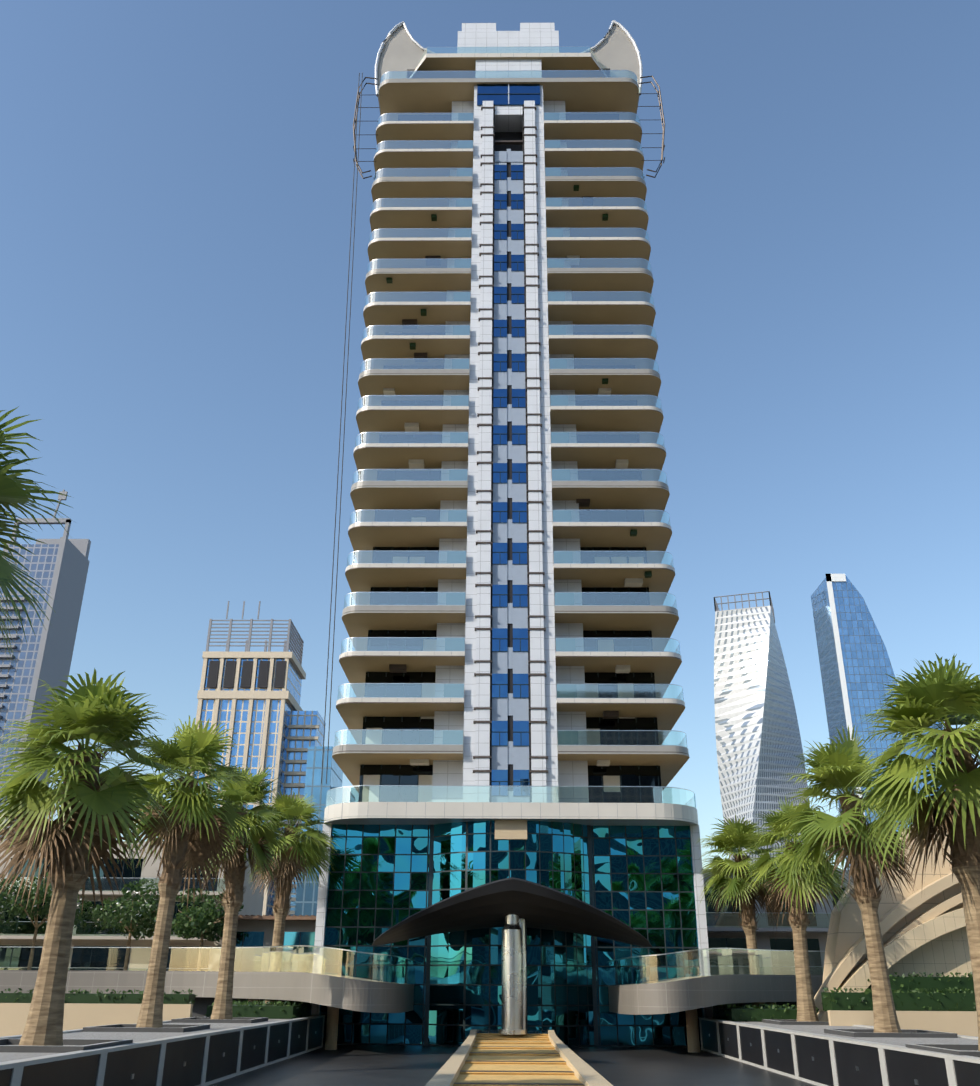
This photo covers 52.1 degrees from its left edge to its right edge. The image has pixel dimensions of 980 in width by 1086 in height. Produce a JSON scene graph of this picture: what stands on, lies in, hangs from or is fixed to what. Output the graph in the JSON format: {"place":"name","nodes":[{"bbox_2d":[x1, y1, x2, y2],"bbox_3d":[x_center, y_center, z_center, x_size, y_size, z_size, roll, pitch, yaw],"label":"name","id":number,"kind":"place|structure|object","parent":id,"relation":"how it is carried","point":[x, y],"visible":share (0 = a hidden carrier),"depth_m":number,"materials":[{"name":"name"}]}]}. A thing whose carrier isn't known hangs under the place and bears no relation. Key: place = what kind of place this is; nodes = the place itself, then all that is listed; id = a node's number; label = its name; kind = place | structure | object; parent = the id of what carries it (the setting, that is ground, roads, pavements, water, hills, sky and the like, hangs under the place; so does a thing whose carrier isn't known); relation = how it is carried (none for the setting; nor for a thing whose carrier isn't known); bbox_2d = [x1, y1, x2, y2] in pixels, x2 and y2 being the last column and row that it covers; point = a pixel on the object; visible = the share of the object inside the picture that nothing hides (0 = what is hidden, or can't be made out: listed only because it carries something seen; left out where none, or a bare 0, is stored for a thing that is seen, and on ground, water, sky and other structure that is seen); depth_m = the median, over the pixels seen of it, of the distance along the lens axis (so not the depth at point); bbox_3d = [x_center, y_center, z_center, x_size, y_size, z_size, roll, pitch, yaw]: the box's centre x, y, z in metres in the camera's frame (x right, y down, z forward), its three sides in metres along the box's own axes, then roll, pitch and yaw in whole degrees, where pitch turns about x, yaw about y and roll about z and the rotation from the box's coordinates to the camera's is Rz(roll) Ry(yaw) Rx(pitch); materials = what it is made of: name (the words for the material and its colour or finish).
{"place":"outdoors","nodes":[
{"label":"outdoors","id":0,"kind":"place"},
{"bbox_2d":[0,489,90,840],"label":"skyscraper","id":1,"kind":"structure","parent":0,"point":[57,569],"depth_m":422.68,"materials":[{"name":"clear glass"}]},
{"bbox_2d":[0,945,414,1049],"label":"side terrace","id":2,"kind":"structure","parent":0,"point":[282,982],"depth_m":61.61,"materials":[{"name":"beige glass"}]},
{"bbox_2d":[0,878,22,924],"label":"tree","id":3,"kind":"object","parent":2,"relation":"on","point":[7,921],"visible":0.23,"depth_m":75.64,"materials":[{"name":"green plant"}]},
{"bbox_2d":[0,872,92,969],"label":"frangipani tree","id":4,"kind":"object","parent":2,"relation":"on","point":[36,910],"visible":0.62,"depth_m":73.78,"materials":[{"name":"green plant"}]},
{"bbox_2d":[89,878,159,970],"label":"frangipani tree","id":5,"kind":"object","parent":2,"relation":"on","point":[144,911],"visible":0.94,"depth_m":75.00,"materials":[{"name":"green plant"}]},
{"bbox_2d":[0,988,311,1018],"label":"hedge","id":6,"kind":"object","parent":2,"relation":"on","point":[285,1010],"visible":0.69,"depth_m":56.32,"materials":[{"name":"green plant"}]},
{"bbox_2d":[171,888,243,970],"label":"tree","id":7,"kind":"object","parent":2,"relation":"on","point":[201,925],"visible":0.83,"depth_m":73.37,"materials":[{"name":"green plant"}]},
{"bbox_2d":[295,746,354,915],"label":"glass building","id":8,"kind":"structure","parent":0,"point":[306,898],"depth_m":197.49,"materials":[{"name":"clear glass"}]},
{"bbox_2d":[0,0,979,869],"label":"sky","id":9,"kind":"structure","parent":0,"point":[176,176],"materials":[{"name":"blue"}]},
{"bbox_2d":[208,1045,816,1085],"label":"plaza paving","id":10,"kind":"structure","parent":0,"point":[381,1065],"depth_m":46.40,"materials":[{"name":"stone"}]},
{"bbox_2d":[0,1015,324,1085],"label":"planter","id":11,"kind":"object","parent":10,"relation":"on","point":[216,1053],"visible":0.9,"depth_m":35.01,"materials":[{"name":"stone"}]},
{"bbox_2d":[0,407,72,668],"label":"palm","id":12,"kind":"object","parent":11,"relation":"on","point":[13,493],"visible":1,"depth_m":22.37,"materials":[{"name":"green plant"}]},
{"bbox_2d":[0,668,189,1045],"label":"palm","id":13,"kind":"object","parent":11,"relation":"on","point":[78,837],"visible":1,"depth_m":30.78,"materials":[{"name":"green plant"}]},
{"bbox_2d":[118,716,256,1027],"bbox_3d":[-13.826,14.088,44.065,6.197,13.184,7.456,0,-24,1],"label":"palm","id":14,"kind":"object","parent":11,"relation":"on","point":[193,837],"visible":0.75,"depth_m":44.29,"materials":[{"name":"green plant"}]},
{"bbox_2d":[195,764,288,1018],"bbox_3d":[-14.149,18.726,54.713,6.538,13.348,6.926,0,-24,1],"label":"palm","id":15,"kind":"object","parent":11,"relation":"on","point":[260,852],"visible":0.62,"depth_m":54.49,"materials":[{"name":"green plant"}]},
{"bbox_2d":[248,789,340,1004],"bbox_3d":[-12.867,22.970,64.735,6.635,13.742,6.891,0,-24,1],"label":"palm","id":16,"kind":"object","parent":11,"relation":"on","point":[310,855],"visible":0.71,"depth_m":64.51,"materials":[{"name":"green plant"}]},
{"bbox_2d":[0,1003,977,1036],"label":"garden walls","id":17,"kind":"structure","parent":10,"relation":"on","point":[13,1018],"depth_m":54.71,"materials":[{"name":"beige stone"}]},
{"bbox_2d":[453,1030,583,1085],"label":"entrance steps","id":18,"kind":"structure","parent":10,"relation":"on","point":[529,1058],"depth_m":44.73,"materials":[{"name":"beige stone"}]},
{"bbox_2d":[498,914,526,1034],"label":"canopy column","id":19,"kind":"structure","parent":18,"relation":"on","point":[514,1001],"depth_m":58.60,"materials":[{"name":"metal"}]},
{"bbox_2d":[372,877,651,946],"bbox_3d":[1.351,23.159,62.432,17.400,3.645,9.892,0,-24,1],"label":"entrance canopy","id":20,"kind":"object","parent":19,"relation":"attached to","point":[493,904],"visible":0.96,"depth_m":59.49,"materials":[{"name":"black metal"}]},
{"bbox_2d":[425,1029,612,1085],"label":"stair side walls","id":21,"kind":"structure","parent":10,"relation":"on","point":[448,1073],"depth_m":41.23,"materials":[{"name":"beige stone"}]},
{"bbox_2d":[699,1018,979,1085],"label":"wall","id":22,"kind":"structure","parent":10,"relation":"on","point":[814,1055],"depth_m":37.65,"materials":[{"name":"stone"}]},
{"bbox_2d":[0,1017,979,1056],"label":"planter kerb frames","id":23,"kind":"structure","parent":22,"relation":"on","point":[6,1045],"depth_m":38.98,"materials":[{"name":"stone"}]},
{"bbox_2d":[697,814,788,1006],"bbox_3d":[16.296,23.649,63.799,6.152,12.066,6.528,0,-24,1],"label":"palm","id":24,"kind":"object","parent":22,"relation":"on","point":[732,837],"visible":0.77,"depth_m":64.11,"materials":[{"name":"green plant"}]},
{"bbox_2d":[740,796,852,1021],"bbox_3d":[17.562,20.320,56.459,6.569,12.207,7.082,0,-24,1],"label":"palm","id":25,"kind":"object","parent":22,"relation":"on","point":[798,899],"visible":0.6,"depth_m":55.56,"materials":[{"name":"green plant"}]},
{"bbox_2d":[711,972,975,1021],"bbox_3d":[27.443,25.947,57.081,27.915,2.773,11.521,0,-24,1],"label":"hedge","id":26,"kind":"object","parent":22,"relation":"on","point":[930,993],"visible":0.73,"depth_m":53.77,"materials":[{"name":"green plant"}]},
{"bbox_2d":[772,725,926,1032],"bbox_3d":[15.967,14.276,43.334,6.672,12.580,7.002,0,-24,1],"label":"palm","id":27,"kind":"object","parent":22,"relation":"on","point":[842,766],"visible":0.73,"depth_m":42.81,"materials":[{"name":"green plant"}]},
{"bbox_2d":[842,653,979,1050],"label":"palm","id":28,"kind":"object","parent":22,"relation":"on","point":[949,698],"visible":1,"depth_m":31.65,"materials":[{"name":"green plant"}]},
{"bbox_2d":[814,826,971,1021],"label":"curved building","id":29,"kind":"structure","parent":10,"relation":"on","point":[927,932],"depth_m":56.70,"materials":[{"name":"beige stone"}]},
{"bbox_2d":[607,948,824,1051],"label":"side terrace","id":30,"kind":"structure","parent":0,"point":[743,982],"depth_m":58.83,"materials":[{"name":"grey concrete"}]},
{"label":"ground","id":31,"kind":"structure","parent":0,"visible":0},
{"bbox_2d":[0,841,264,970],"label":"low-rise building","id":32,"kind":"structure","parent":31,"relation":"on","point":[22,930],"depth_m":83.93,"materials":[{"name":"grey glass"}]},
{"bbox_2d":[189,601,325,915],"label":"beige tower","id":33,"kind":"structure","parent":31,"relation":"on","point":[252,699],"depth_m":307.37,"materials":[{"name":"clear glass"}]},
{"bbox_2d":[211,915,315,972],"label":"building","id":34,"kind":"structure","parent":31,"relation":"on","point":[255,930],"depth_m":76.25,"materials":[{"name":"grey glass"}]},
{"bbox_2d":[310,23,712,1045],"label":"high-rise building","id":35,"kind":"structure","parent":31,"relation":"on","point":[552,761],"depth_m":83.47,"materials":[{"name":"white concrete"}]},
{"bbox_2d":[321,20,695,807],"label":"balconies","id":36,"kind":"structure","parent":35,"relation":"attached to","point":[681,796],"depth_m":85.14,"materials":[{"name":"white concrete"}]},
{"bbox_2d":[358,84,661,802],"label":"tower glazing","id":37,"kind":"structure","parent":35,"relation":"attached to","point":[510,732],"depth_m":79.47,"materials":[{"name":"blue glass"}]},
{"bbox_2d":[319,820,703,1046],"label":"glass facade","id":38,"kind":"structure","parent":31,"relation":"on","point":[643,881],"depth_m":67.33,"materials":[{"name":"teal glass"}]},
{"bbox_2d":[714,591,808,867],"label":"twisted tower","id":39,"kind":"structure","parent":31,"relation":"on","point":[758,744],"depth_m":516.18,"materials":[{"name":"white concrete"}]},
{"bbox_2d":[703,869,848,974],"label":"low-rise building","id":40,"kind":"structure","parent":31,"relation":"on","point":[726,931],"depth_m":77.77,"materials":[{"name":"grey glass"}]},
{"bbox_2d":[811,574,942,869],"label":"skyscraper","id":41,"kind":"structure","parent":31,"relation":"on","point":[855,664],"depth_m":468.36,"materials":[{"name":"blue glass"}]}
]}

